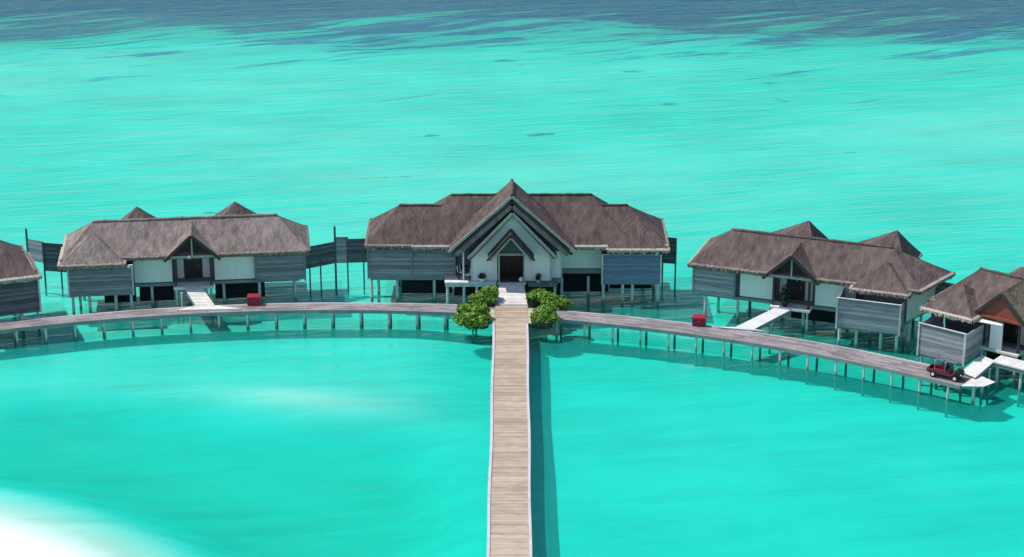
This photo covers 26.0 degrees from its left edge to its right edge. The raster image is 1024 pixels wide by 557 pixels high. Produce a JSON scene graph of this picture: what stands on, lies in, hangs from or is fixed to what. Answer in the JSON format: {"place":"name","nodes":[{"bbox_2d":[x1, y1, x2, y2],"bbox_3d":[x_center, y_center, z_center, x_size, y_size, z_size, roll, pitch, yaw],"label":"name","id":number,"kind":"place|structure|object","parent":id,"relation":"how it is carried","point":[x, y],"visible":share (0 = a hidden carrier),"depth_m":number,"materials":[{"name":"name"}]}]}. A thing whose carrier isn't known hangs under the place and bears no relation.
{"place":"outdoors","nodes":[
{"label":"outdoors","id":0,"kind":"place"},
{"bbox_2d":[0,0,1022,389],"bbox_3d":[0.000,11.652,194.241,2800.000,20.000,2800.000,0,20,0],"label":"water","id":1,"kind":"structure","parent":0,"point":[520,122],"depth_m":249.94,"materials":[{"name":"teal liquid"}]},
{"bbox_2d":[0,302,994,418],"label":"jetty","id":2,"kind":"object","parent":1,"relation":"in","point":[892,365],"visible":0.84,"depth_m":182.46,"materials":[{"name":"grey wood"}]},
{"bbox_2d":[246,293,260,305],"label":"storage chest","id":3,"kind":"object","parent":2,"relation":"on","point":[253,299],"visible":1,"depth_m":186.22,"materials":[{"name":"red paint"}]},
{"bbox_2d":[527,297,540,306],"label":"planter","id":4,"kind":"object","parent":2,"relation":"on","point":[535,302],"visible":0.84,"depth_m":186.91,"materials":[{"name":"brown wood"}]},
{"bbox_2d":[525,287,546,299],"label":"shrub","id":5,"kind":"object","parent":4,"relation":"in","point":[531,294],"visible":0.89,"depth_m":187.07,"materials":[{"name":"green plant"}]},
{"bbox_2d":[531,318,553,328],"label":"planter","id":6,"kind":"object","parent":2,"relation":"on","point":[545,325],"visible":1,"depth_m":182.23,"materials":[{"name":"brown wood"}]},
{"bbox_2d":[530,303,561,324],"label":"shrub","id":7,"kind":"object","parent":6,"relation":"in","point":[546,312],"visible":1,"depth_m":182.59,"materials":[{"name":"green plant"}]},
{"bbox_2d":[555,305,565,310],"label":"planter","id":8,"kind":"object","parent":2,"relation":"on","point":[558,306],"visible":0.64,"depth_m":185.22,"materials":[{"name":"brown wood"}]},
{"bbox_2d":[535,291,572,309],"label":"shrub","id":9,"kind":"object","parent":8,"relation":"in","point":[544,297],"visible":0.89,"depth_m":185.47,"materials":[{"name":"green plant"}]},
{"bbox_2d":[692,314,706,326],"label":"storage chest","id":10,"kind":"object","parent":2,"relation":"on","point":[698,319],"visible":1,"depth_m":181.68,"materials":[{"name":"red paint"}]},
{"bbox_2d":[927,356,964,381],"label":"utility buggy","id":11,"kind":"object","parent":2,"relation":"on","point":[944,369],"visible":1,"depth_m":171.17,"materials":[{"name":"red paint"}]},
{"bbox_2d":[0,0,1023,556],"bbox_3d":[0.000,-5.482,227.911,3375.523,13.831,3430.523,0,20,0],"label":"water","id":12,"kind":"structure","parent":0,"point":[262,440],"depth_m":198.55,"materials":[{"name":"teal liquid"}]},
{"bbox_2d":[0,240,41,338],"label":"overwater villa","id":13,"kind":"object","parent":12,"relation":"on","point":[18,270],"visible":0.98,"depth_m":184.10,"materials":[{"name":"grey wood"}]},
{"bbox_2d":[25,228,66,296],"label":"privacy fence","id":14,"kind":"object","parent":12,"relation":"on","point":[47,255],"visible":0.65,"depth_m":193.82,"materials":[{"name":"grey wood"}]},
{"bbox_2d":[57,202,310,319],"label":"overwater villa","id":15,"kind":"object","parent":12,"relation":"on","point":[234,250],"visible":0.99,"depth_m":189.41,"materials":[{"name":"brown wood"}]},
{"bbox_2d":[184,258,202,277],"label":"door","id":16,"kind":"structure","parent":15,"relation":"in","point":[193,266],"depth_m":190.42,"materials":[{"name":"black wood"}]},
{"bbox_2d":[177,287,240,322],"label":"gangway","id":17,"kind":"object","parent":12,"relation":"on","point":[199,298],"visible":0.9,"depth_m":186.84,"materials":[{"name":"white wood"}]},
{"bbox_2d":[305,226,366,300],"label":"privacy fence","id":18,"kind":"object","parent":12,"relation":"on","point":[342,250],"visible":0.74,"depth_m":193.81,"materials":[{"name":"grey wood"}]},
{"bbox_2d":[487,305,532,556],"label":"boardwalk","id":19,"kind":"structure","parent":12,"relation":"on","point":[509,530],"depth_m":160.62,"materials":[{"name":"brown wood"}]},
{"bbox_2d":[468,320,489,328],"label":"planter","id":20,"kind":"object","parent":19,"relation":"attached to","point":[487,326],"visible":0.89,"depth_m":182.30,"materials":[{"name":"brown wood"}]},
{"bbox_2d":[452,301,492,330],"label":"shrub","id":21,"kind":"object","parent":20,"relation":"in","point":[475,314],"visible":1,"depth_m":182.41,"materials":[{"name":"green plant"}]},
{"bbox_2d":[496,283,526,304],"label":"gangway","id":22,"kind":"object","parent":12,"relation":"on","point":[512,293],"visible":0.85,"depth_m":187.57,"materials":[{"name":"white wood"}]},
{"bbox_2d":[364,179,670,316],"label":"overwater villa","id":23,"kind":"object","parent":12,"relation":"on","point":[511,231],"visible":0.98,"depth_m":190.14,"materials":[{"name":"wood"}]},
{"bbox_2d":[464,267,470,279],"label":"terrace chair","id":24,"kind":"object","parent":23,"relation":"on","point":[468,274],"visible":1,"depth_m":189.79,"materials":[{"name":"white paint"}]},
{"bbox_2d":[501,256,511,275],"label":"door","id":25,"kind":"structure","parent":23,"relation":"in","point":[506,261],"depth_m":190.26,"materials":[{"name":"black wood"}]},
{"bbox_2d":[512,256,522,275],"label":"door","id":26,"kind":"structure","parent":23,"relation":"in","point":[517,261],"depth_m":190.26,"materials":[{"name":"black wood"}]},
{"bbox_2d":[661,237,676,300],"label":"privacy fence","id":27,"kind":"object","parent":12,"relation":"on","point":[670,257],"visible":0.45,"depth_m":194.02,"materials":[{"name":"grey wood"}]},
{"bbox_2d":[715,308,789,353],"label":"gangway","id":28,"kind":"object","parent":12,"relation":"on","point":[763,320],"visible":0.94,"depth_m":182.24,"materials":[{"name":"white wood"}]},
{"bbox_2d":[687,220,955,359],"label":"overwater villa","id":29,"kind":"object","parent":12,"relation":"on","point":[887,283],"visible":0.98,"depth_m":183.76,"materials":[{"name":"brown wood"}]},
{"bbox_2d":[781,298,788,306],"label":"plant pot","id":30,"kind":"object","parent":29,"relation":"on","point":[784,303],"visible":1,"depth_m":183.95,"materials":[{"name":"black plastic"}]},
{"bbox_2d":[778,284,791,300],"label":"potted shrub","id":31,"kind":"object","parent":30,"relation":"in","point":[785,291],"visible":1,"depth_m":183.71,"materials":[{"name":"green plant"}]},
{"bbox_2d":[786,279,804,300],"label":"door","id":32,"kind":"structure","parent":29,"relation":"in","point":[797,288],"depth_m":185.42,"materials":[{"name":"black wood"}]},
{"bbox_2d":[932,282,953,315],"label":"privacy fence","id":33,"kind":"object","parent":12,"relation":"on","point":[943,286],"visible":0.16,"depth_m":183.22,"materials":[{"name":"grey wood"}]},
{"bbox_2d":[916,266,1023,395],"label":"overwater villa","id":34,"kind":"object","parent":12,"relation":"on","point":[980,310],"visible":0.98,"depth_m":175.49,"materials":[{"name":"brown wood"}]},
{"bbox_2d":[1002,322,1017,343],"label":"door","id":35,"kind":"structure","parent":34,"relation":"in","point":[1010,331],"depth_m":176.41,"materials":[{"name":"black wood"}]},
{"bbox_2d":[964,355,992,403],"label":"gangway","id":36,"kind":"object","parent":12,"relation":"on","point":[981,365],"visible":0.96,"depth_m":172.84,"materials":[{"name":"white wood"}]},
{"bbox_2d":[992,355,1023,406],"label":"platform","id":37,"kind":"structure","parent":12,"relation":"on","point":[1009,363],"depth_m":173.10,"materials":[{"name":"white wood"}]},
{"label":"plant pot","id":38,"kind":"object","parent":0,"visible":0},
{"bbox_2d":[535,273,541,280],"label":"potted shrub","id":39,"kind":"object","parent":38,"relation":"in","point":[538,277],"visible":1,"depth_m":189.10,"materials":[{"name":"green plant"}]},
{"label":"planter","id":40,"kind":"object","parent":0,"visible":0},
{"bbox_2d":[468,285,498,304],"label":"shrub","id":41,"kind":"object","parent":40,"relation":"in","point":[488,294],"visible":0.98,"depth_m":186.23,"materials":[{"name":"green plant"}]}
]}

